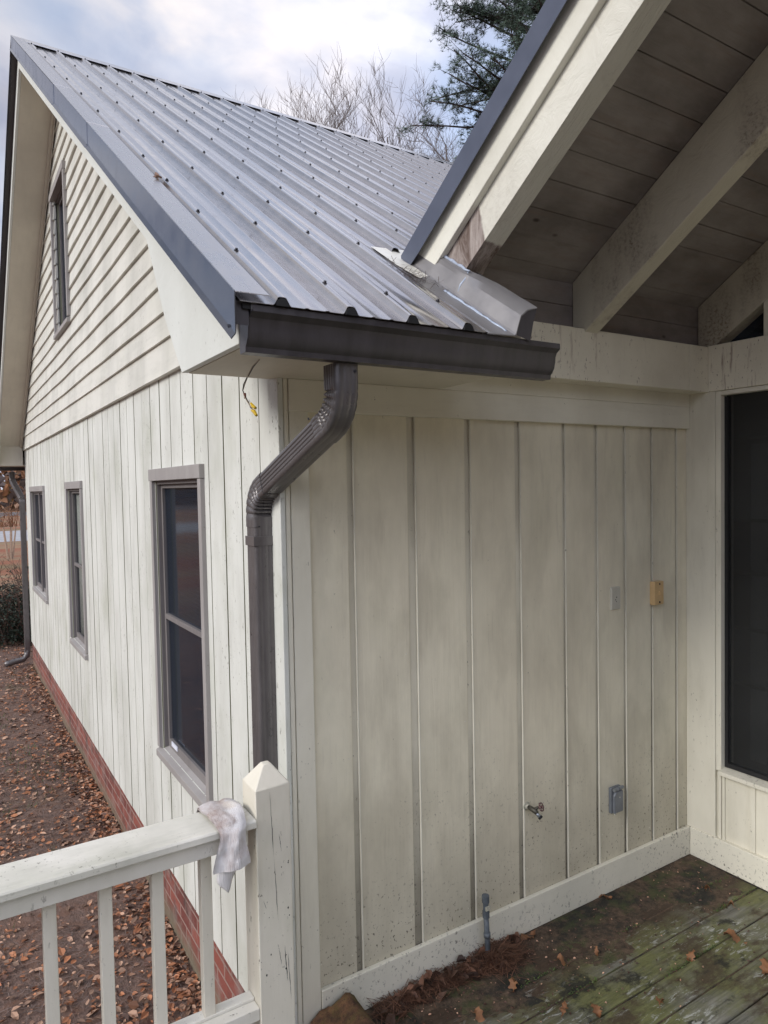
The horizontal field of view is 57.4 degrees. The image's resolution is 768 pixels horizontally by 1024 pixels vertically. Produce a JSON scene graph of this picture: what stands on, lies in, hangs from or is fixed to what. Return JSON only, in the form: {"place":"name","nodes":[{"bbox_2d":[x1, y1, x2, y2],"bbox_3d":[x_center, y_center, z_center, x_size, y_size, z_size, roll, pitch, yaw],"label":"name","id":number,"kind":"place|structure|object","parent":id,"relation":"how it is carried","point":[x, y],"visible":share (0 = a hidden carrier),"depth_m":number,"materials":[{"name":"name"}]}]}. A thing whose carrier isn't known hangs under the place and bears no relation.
{"place":"outdoors","nodes":[
{"label":"outdoors","id":0,"kind":"place"},
{"bbox_2d":[0,512,26,515],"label":"road","id":1,"kind":"structure","parent":0,"point":[13,513],"depth_m":81.83,"materials":[{"name":"grey asphalt"}]},
{"bbox_2d":[0,530,27,541],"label":"gravel road","id":2,"kind":"structure","parent":0,"point":[7,534],"depth_m":40.39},
{"bbox_2d":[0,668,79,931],"bbox_3d":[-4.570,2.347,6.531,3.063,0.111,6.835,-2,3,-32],"label":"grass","id":3,"kind":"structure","parent":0,"point":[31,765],"depth_m":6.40,"materials":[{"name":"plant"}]},
{"bbox_2d":[0,0,533,489],"label":"sky","id":4,"kind":"structure","parent":0,"point":[212,46],"materials":[{"name":"white"}]},
{"bbox_2d":[0,501,767,1023],"bbox_3d":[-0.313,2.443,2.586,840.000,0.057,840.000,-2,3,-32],"label":"ground","id":5,"kind":"structure","parent":0,"point":[34,921],"depth_m":4.40,"materials":[{"name":"brown soil"}]},
{"bbox_2d":[0,502,26,558],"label":"tree","id":6,"kind":"object","parent":5,"relation":"on","point":[11,523],"visible":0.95,"depth_m":26.74,"materials":[{"name":"brown plant"}]},
{"bbox_2d":[0,471,26,509],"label":"woods","id":7,"kind":"object","parent":5,"relation":"on","point":[8,496],"depth_m":96.80,"materials":[{"name":"orange plant"}]},
{"bbox_2d":[0,554,31,648],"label":"shrub","id":8,"kind":"object","parent":5,"relation":"on","point":[11,612],"visible":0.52,"depth_m":11.70,"materials":[{"name":"green plant"}]},
{"bbox_2d":[0,622,201,1023],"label":"leaf litter","id":9,"kind":"object","parent":5,"relation":"on","point":[186,978],"visible":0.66,"depth_m":4.32,"materials":[{"name":"brown plant"}]},
{"bbox_2d":[222,86,273,108],"bbox_3d":[-5.792,-9.804,35.462,5.726,22.202,6.819,-2,2,-21],"label":"bare tree","id":10,"kind":"object","parent":5,"relation":"on","point":[257,96],"visible":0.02,"depth_m":32.85,"materials":[{"name":"grey plant"}]},
{"bbox_2d":[266,78,374,134],"bbox_3d":[-4.085,-9.704,33.897,6.877,22.070,6.058,0,2,27],"label":"bare tree","id":11,"kind":"object","parent":5,"relation":"on","point":[300,95],"visible":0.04,"depth_m":32.74,"materials":[{"name":"grey plant"}]},
{"bbox_2d":[276,46,388,140],"bbox_3d":[-2.423,-10.227,32.545,7.297,23.139,6.128,0,2,25],"label":"bare tree","id":12,"kind":"object","parent":5,"relation":"on","point":[339,84],"visible":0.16,"depth_m":33.12,"materials":[{"name":"grey plant"}]},
{"bbox_2d":[278,49,389,142],"bbox_3d":[-1.002,-9.572,33.439,6.951,21.725,6.123,-1,2,7],"label":"bare tree","id":13,"kind":"object","parent":5,"relation":"on","point":[349,124],"visible":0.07,"depth_m":31.65,"materials":[{"name":"grey plant"}]},
{"bbox_2d":[0,35,690,1023],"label":"house","id":14,"kind":"structure","parent":5,"relation":"on","point":[468,663],"depth_m":3.19,"materials":[{"name":"white paint"}]},
{"bbox_2d":[0,467,24,470],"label":"gutter","id":15,"kind":"object","parent":14,"relation":"attached to","point":[12,468],"depth_m":10.45,"materials":[{"name":"brown metal"}]},
{"bbox_2d":[4,472,30,666],"bbox_3d":[-5.435,0.809,10.268,0.351,2.800,0.610,-2,3,-32],"label":"downspout","id":16,"kind":"object","parent":14,"relation":"attached to","point":[23,536],"visible":1,"depth_m":10.14,"materials":[{"name":"brown metal"}]},
{"bbox_2d":[29,486,48,603],"bbox_3d":[-4.341,0.371,8.909,0.130,1.397,1.488,-2,3,-32],"label":"window","id":17,"kind":"structure","parent":14,"relation":"in","point":[37,493],"depth_m":9.13,"materials":[{"name":"grey glass"}]},
{"bbox_2d":[49,160,70,339],"bbox_3d":[-2.937,-2.359,6.473,0.153,1.380,0.868,-2,3,-32],"label":"window","id":18,"kind":"structure","parent":14,"relation":"in","point":[58,193],"depth_m":6.69,"materials":[{"name":"grey paint"}]},
{"bbox_2d":[64,481,88,659],"bbox_3d":[-2.774,0.497,6.430,0.130,1.552,0.878,-2,3,-32],"label":"window","id":19,"kind":"structure","parent":14,"relation":"in","point":[79,615],"depth_m":6.72,"materials":[{"name":"grey glass"}]},
{"bbox_2d":[153,172,161,179],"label":"roof leaf","id":20,"kind":"object","parent":14,"relation":"on","point":[157,175],"visible":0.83,"depth_m":2.66,"materials":[{"name":"brown plant"}]},
{"bbox_2d":[148,464,213,805],"bbox_3d":[-1.030,0.590,3.665,0.130,1.647,0.933,-2,3,-32],"label":"window","id":21,"kind":"structure","parent":14,"relation":"in","point":[180,489],"depth_m":3.73,"materials":[{"name":"black glass"}]},
{"bbox_2d":[242,359,259,416],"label":"loose wires","id":22,"kind":"object","parent":14,"relation":"hanging from","point":[253,410],"visible":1,"depth_m":2.17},
{"bbox_2d":[245,362,357,769],"bbox_3d":[-0.284,0.900,2.362,0.088,2.676,0.713,-3,3,-35],"label":"downspout","id":23,"kind":"object","parent":14,"relation":"attached to","point":[325,429],"visible":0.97,"depth_m":2.51,"materials":[{"name":"brown metal"}]},
{"bbox_2d":[239,302,559,380],"bbox_3d":[0.106,-0.502,2.128,1.118,0.124,0.090,-2,3,-32],"label":"gutter","id":24,"kind":"object","parent":14,"relation":"attached to","point":[275,332],"visible":0.87,"depth_m":2.05,"materials":[{"name":"brown metal"}]},
{"bbox_2d":[386,256,446,290],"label":"roof pine needles","id":25,"kind":"object","parent":14,"relation":"on","point":[411,274],"visible":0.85,"depth_m":2.55,"materials":[{"name":"plant"}]},
{"bbox_2d":[523,802,543,819],"bbox_3d":[0.671,1.325,3.129,0.039,0.078,0.092,-3,3,-45],"label":"hose spigot","id":26,"kind":"object","parent":14,"relation":"attached to","point":[532,809],"visible":1,"depth_m":3.11,"materials":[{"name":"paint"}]},
{"bbox_2d":[610,586,619,609],"bbox_3d":[1.137,0.423,3.443,0.068,0.113,0.011,-2,3,-32],"label":"switch plate","id":27,"kind":"object","parent":14,"relation":"attached to","point":[614,598],"visible":1,"depth_m":3.43,"materials":[{"name":"beige plastic"}]},
{"bbox_2d":[609,784,623,814],"bbox_3d":[1.147,1.420,3.458,0.072,0.139,0.038,-2,3,-32],"label":"outlet cover","id":28,"kind":"object","parent":14,"relation":"attached to","point":[615,799],"visible":1,"depth_m":3.44,"materials":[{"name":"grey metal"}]},
{"bbox_2d":[650,580,663,604],"bbox_3d":[1.403,0.414,3.594,0.076,0.119,0.036,-2,3,-32],"label":"switch plate","id":29,"kind":"object","parent":14,"relation":"attached to","point":[656,592],"visible":1,"depth_m":3.58,"materials":[{"name":"beige wood"}]},
{"bbox_2d":[340,48,450,158],"bbox_3d":[0.112,-10.433,35.168,7.016,23.259,5.892,0,2,17],"label":"bare tree","id":30,"kind":"object","parent":5,"relation":"on","point":[386,116],"visible":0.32,"depth_m":33.58,"materials":[{"name":"grey plant"}]},
{"bbox_2d":[381,53,469,162],"bbox_3d":[3.325,-9.560,33.452,7.428,21.532,8.639,-2,2,-28],"label":"bare tree","id":31,"kind":"object","parent":5,"relation":"on","point":[445,145],"visible":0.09,"depth_m":32.05,"materials":[{"name":"grey plant"}]},
{"bbox_2d":[409,123,465,161],"bbox_3d":[2.390,-9.451,35.392,6.491,21.210,5.718,-3,3,-41],"label":"bare tree","id":32,"kind":"object","parent":5,"relation":"on","point":[441,146],"visible":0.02,"depth_m":35.09,"materials":[{"name":"grey plant"}]},
{"bbox_2d":[397,0,545,162],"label":"pine tree","id":33,"kind":"object","parent":5,"relation":"on","point":[512,17],"visible":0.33,"depth_m":26.28,"materials":[{"name":"green plant"}]},
{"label":"deck framing","id":34,"kind":"structure","parent":0,"visible":0},
{"bbox_2d":[367,854,767,1023],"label":"deck","id":35,"kind":"structure","parent":34,"relation":"on","point":[740,996],"depth_m":2.85,"materials":[{"name":"wood"}]},
{"bbox_2d":[0,761,294,1023],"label":"railing","id":36,"kind":"object","parent":35,"relation":"on","point":[46,882],"visible":0.94,"depth_m":2.03,"materials":[{"name":"paint"}]},
{"bbox_2d":[196,798,250,892],"bbox_3d":[-0.479,0.987,2.095,0.115,0.212,0.221,-2,2,-28],"label":"hanging rag","id":37,"kind":"object","parent":36,"relation":"hanging from","point":[226,817],"visible":0.98,"depth_m":2.02,"materials":[{"name":"white fabric"}]},
{"bbox_2d":[310,992,374,1023],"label":"rotten wood block","id":38,"kind":"object","parent":35,"relation":"on","point":[346,1008],"depth_m":2.54,"materials":[{"name":"brown wood"}]},
{"bbox_2d":[366,932,537,1023],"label":"pine straw heap","id":39,"kind":"object","parent":35,"relation":"on","point":[503,952],"visible":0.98,"depth_m":2.85,"materials":[{"name":"brown plant"}]},
{"bbox_2d":[482,893,490,952],"bbox_3d":[0.435,1.767,2.957,0.046,0.313,0.039,-2,3,-32],"label":"riser pipe","id":40,"kind":"object","parent":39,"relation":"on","point":[486,913],"visible":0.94,"depth_m":2.95,"materials":[{"name":"metal"}]},
{"bbox_2d":[471,1007,485,1023],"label":"oak leaf","id":41,"kind":"object","parent":35,"relation":"on","point":[478,1011],"visible":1,"depth_m":2.65,"materials":[{"name":"brown plant"}]},
{"bbox_2d":[559,1001,567,1016],"bbox_3d":[0.680,1.898,2.672,0.068,0.028,0.047,-2,3,-32],"label":"oak leaf","id":42,"kind":"object","parent":35,"relation":"on","point":[564,1005],"visible":1,"depth_m":2.68,"materials":[{"name":"brown plant"}]},
{"bbox_2d":[557,953,569,965],"bbox_3d":[0.747,1.884,2.948,0.041,0.043,0.056,-2,3,-32],"label":"oak leaf","id":43,"kind":"object","parent":35,"relation":"on","point":[560,958],"visible":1,"depth_m":2.95,"materials":[{"name":"brown plant"}]},
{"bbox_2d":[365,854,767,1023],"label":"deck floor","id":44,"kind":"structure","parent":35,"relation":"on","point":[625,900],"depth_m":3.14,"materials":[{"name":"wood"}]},
{"bbox_2d":[508,977,517,991],"bbox_3d":[0.521,1.890,2.809,0.069,0.039,0.046,-2,3,-32],"label":"oak leaf","id":45,"kind":"object","parent":44,"relation":"on","point":[513,982],"visible":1,"depth_m":2.81,"materials":[{"name":"brown plant"}]},
{"bbox_2d":[520,930,534,940],"bbox_3d":[0.634,1.883,3.105,0.101,0.028,0.059,-4,4,-56],"label":"oak leaf","id":46,"kind":"object","parent":44,"relation":"on","point":[524,936],"visible":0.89,"depth_m":3.10,"materials":[{"name":"brown plant"}]},
{"bbox_2d":[594,946,598,955],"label":"oak leaf","id":47,"kind":"object","parent":44,"relation":"on","point":[596,951],"visible":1,"depth_m":3.00,"materials":[{"name":"brown plant"}]},
{"bbox_2d":[379,860,767,1023],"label":"deck crumbs","id":48,"kind":"object","parent":35,"relation":"on","point":[623,1008],"visible":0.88,"depth_m":3.00,"materials":[{"name":"brown plant"}]},
{"bbox_2d":[401,0,767,890],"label":"porch wing","id":49,"kind":"structure","parent":35,"relation":"on","point":[601,200],"depth_m":2.97,"materials":[{"name":"white wood"}]},
{"bbox_2d":[718,385,767,792],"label":"patio window","id":50,"kind":"structure","parent":49,"relation":"in","point":[745,409],"depth_m":3.52,"materials":[{"name":"glass"}]},
{"bbox_2d":[590,1002,601,1017],"bbox_3d":[0.803,1.893,2.674,0.046,0.033,0.081,-2,3,-32],"label":"oak leaf","id":51,"kind":"object","parent":35,"relation":"on","point":[597,1011],"visible":1,"depth_m":2.67,"materials":[{"name":"brown plant"}]},
{"bbox_2d":[520,873,756,1017],"bbox_3d":[1.104,1.895,2.749,2.015,0.015,0.738,-2,3,-32],"label":"moss","id":52,"kind":"object","parent":35,"relation":"on","point":[697,956],"visible":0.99,"depth_m":2.91,"materials":[{"name":"green plant"}]},
{"bbox_2d":[655,996,663,1004],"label":"oak leaf","id":53,"kind":"object","parent":35,"relation":"on","point":[659,1000],"visible":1,"depth_m":2.70,"materials":[{"name":"brown plant"}]},
{"bbox_2d":[686,949,694,961],"bbox_3d":[1.301,1.873,2.966,0.077,0.036,0.041,-2,3,-32],"label":"oak leaf","id":54,"kind":"object","parent":35,"relation":"on","point":[691,955],"visible":1,"depth_m":2.96,"materials":[{"name":"brown plant"}]},
{"bbox_2d":[717,928,746,943],"bbox_3d":[1.528,1.865,3.073,0.108,0.047,0.063,-1,2,5],"label":"oak leaf","id":55,"kind":"object","parent":35,"relation":"on","point":[735,937],"visible":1,"depth_m":3.08,"materials":[{"name":"brown plant"}]},
{"bbox_2d":[759,957,767,974],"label":"oak leaf","id":56,"kind":"object","parent":35,"relation":"on","point":[764,966],"visible":1,"depth_m":2.89,"materials":[{"name":"brown plant"}]}
]}

